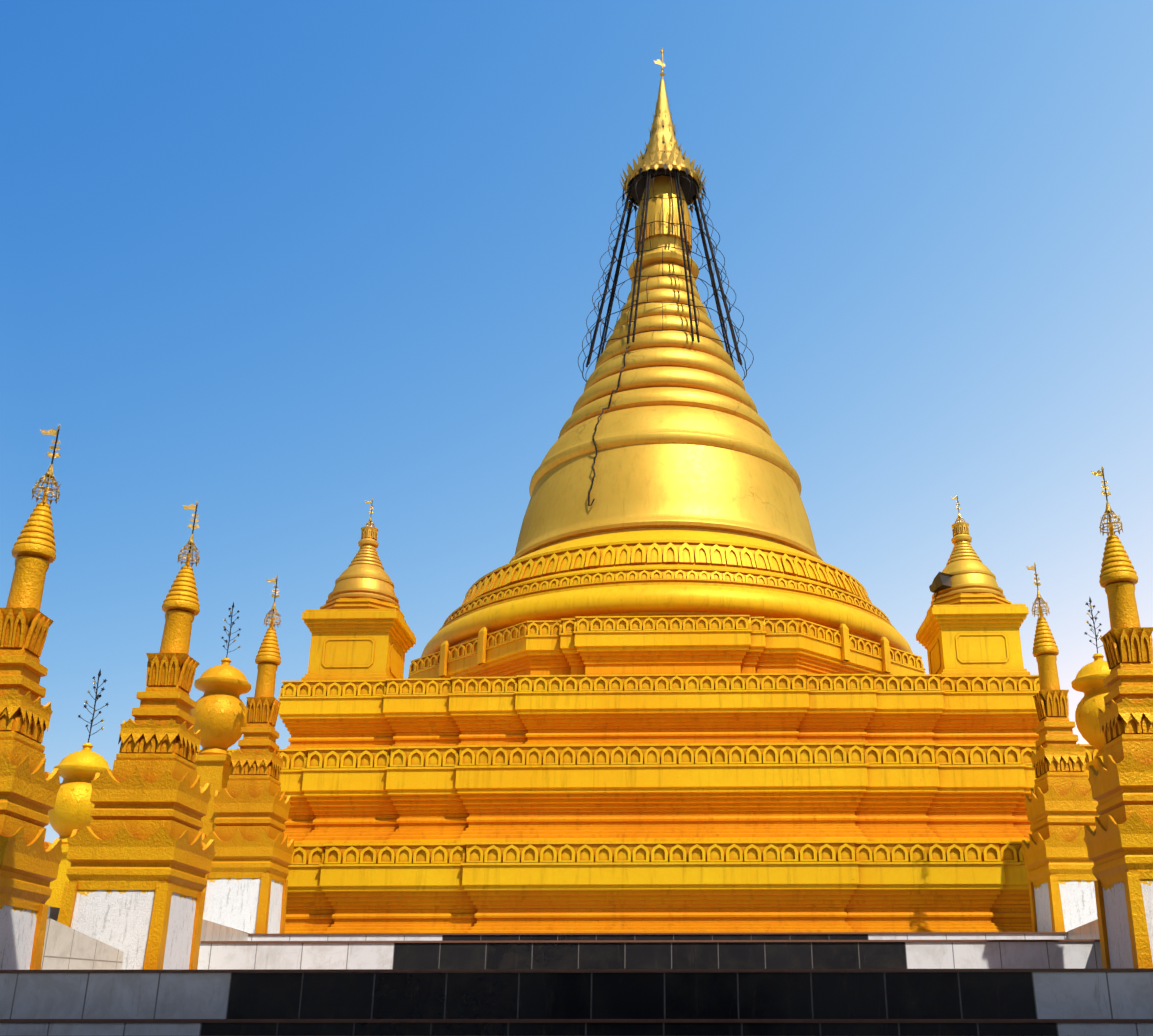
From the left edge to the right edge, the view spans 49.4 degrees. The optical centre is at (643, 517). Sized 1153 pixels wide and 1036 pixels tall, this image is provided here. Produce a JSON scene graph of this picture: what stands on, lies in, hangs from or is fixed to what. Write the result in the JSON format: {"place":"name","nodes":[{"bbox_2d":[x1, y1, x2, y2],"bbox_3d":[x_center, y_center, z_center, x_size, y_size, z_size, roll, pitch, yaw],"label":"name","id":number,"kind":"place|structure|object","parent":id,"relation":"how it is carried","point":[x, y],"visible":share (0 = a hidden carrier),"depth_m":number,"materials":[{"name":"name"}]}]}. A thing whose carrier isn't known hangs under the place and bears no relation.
{"place":"outdoors","nodes":[
{"label":"outdoors","id":0,"kind":"place"},
{"bbox_2d":[0,0,1152,842],"label":"sky","id":1,"kind":"structure","parent":0,"point":[282,268],"materials":[{"name":"blue"}]},
{"label":"ground","id":2,"kind":"structure","parent":0,"visible":0},
{"bbox_2d":[47,906,59,920],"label":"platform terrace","id":3,"kind":"structure","parent":2,"relation":"on","point":[53,913],"depth_m":13.37,"materials":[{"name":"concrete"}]},
{"bbox_2d":[45,668,111,907],"bbox_3d":[-7.719,4.208,16.918,0.784,4.472,0.804,-1,-22,2],"label":"urn","id":4,"kind":"object","parent":3,"relation":"on","point":[69,813],"visible":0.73,"depth_m":16.76,"materials":[{"name":"gold metal"}]},
{"bbox_2d":[190,602,250,836],"bbox_3d":[-7.509,4.484,21.693,1.005,6.365,1.031,-1,-22,2],"label":"urn","id":5,"kind":"object","parent":3,"relation":"on","point":[218,712],"visible":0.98,"depth_m":21.70,"materials":[{"name":"gold metal"}]},
{"bbox_2d":[202,575,293,933],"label":"spire","id":6,"kind":"structure","parent":3,"relation":"on","point":[245,889],"depth_m":19.90,"materials":[{"name":"gold metal"}]},
{"bbox_2d":[196,48,1097,932],"bbox_3d":[0.650,-2.388,38.567,23.743,30.840,23.743,-1,-22,2],"label":"stupa","id":7,"kind":"object","parent":3,"relation":"on","point":[666,674],"visible":0.83,"depth_m":26.74,"materials":[{"name":"gold metal"}]},
{"bbox_2d":[301,498,415,679],"bbox_3d":[-6.614,1.778,29.545,2.160,4.882,2.160,-1,-22,2],"label":"corner stupa","id":8,"kind":"object","parent":7,"relation":"on","point":[358,627],"visible":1,"depth_m":28.26,"materials":[{"name":"gold metal"}]},
{"bbox_2d":[916,495,1029,674],"bbox_3d":[7.529,1.650,29.125,2.128,4.809,2.128,-1,-22,2],"label":"corner stupa","id":9,"kind":"object","parent":7,"relation":"on","point":[974,619],"visible":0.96,"depth_m":27.85,"materials":[{"name":"gold metal"}]},
{"bbox_2d":[929,572,951,601],"bbox_3d":[6.839,2.300,28.422,0.520,1.922,0.855,14,-38,-31],"label":"loudspeaker","id":10,"kind":"object","parent":9,"relation":"attached to","point":[941,581],"visible":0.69,"depth_m":28.57,"materials":[{"name":"plastic"}]},
{"bbox_2d":[1021,562,1100,931],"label":"spire","id":11,"kind":"structure","parent":3,"relation":"on","point":[1061,804],"depth_m":19.73,"materials":[{"name":"gold metal"}]},
{"bbox_2d":[1071,597,1110,771],"bbox_3d":[8.015,4.344,21.276,1.045,6.336,1.072,-1,-22,2],"label":"urn","id":12,"kind":"object","parent":3,"relation":"on","point":[1088,680],"visible":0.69,"depth_m":21.50,"materials":[{"name":"gold metal"}]},
{"bbox_2d":[0,932,1152,1035],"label":"stairs","id":13,"kind":"structure","parent":2,"relation":"on","point":[736,984],"depth_m":9.41,"materials":[{"name":"black tile"}]},
{"bbox_2d":[0,424,63,969],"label":"spire","id":14,"kind":"structure","parent":13,"relation":"on","point":[30,859],"depth_m":11.43,"materials":[{"name":"gold metal"}]},
{"bbox_2d":[57,500,215,969],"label":"spire","id":15,"kind":"structure","parent":13,"relation":"on","point":[140,855],"depth_m":13.47,"materials":[{"name":"gold metal"}]},
{"bbox_2d":[41,918,1099,969],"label":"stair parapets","id":16,"kind":"object","parent":13,"relation":"on","point":[66,947],"visible":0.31,"depth_m":12.12,"materials":[{"name":"beige tile"}]},
{"bbox_2d":[1083,466,1152,968],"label":"spire","id":17,"kind":"structure","parent":13,"relation":"on","point":[1119,842],"depth_m":13.50,"materials":[{"name":"gold metal"}]}
]}

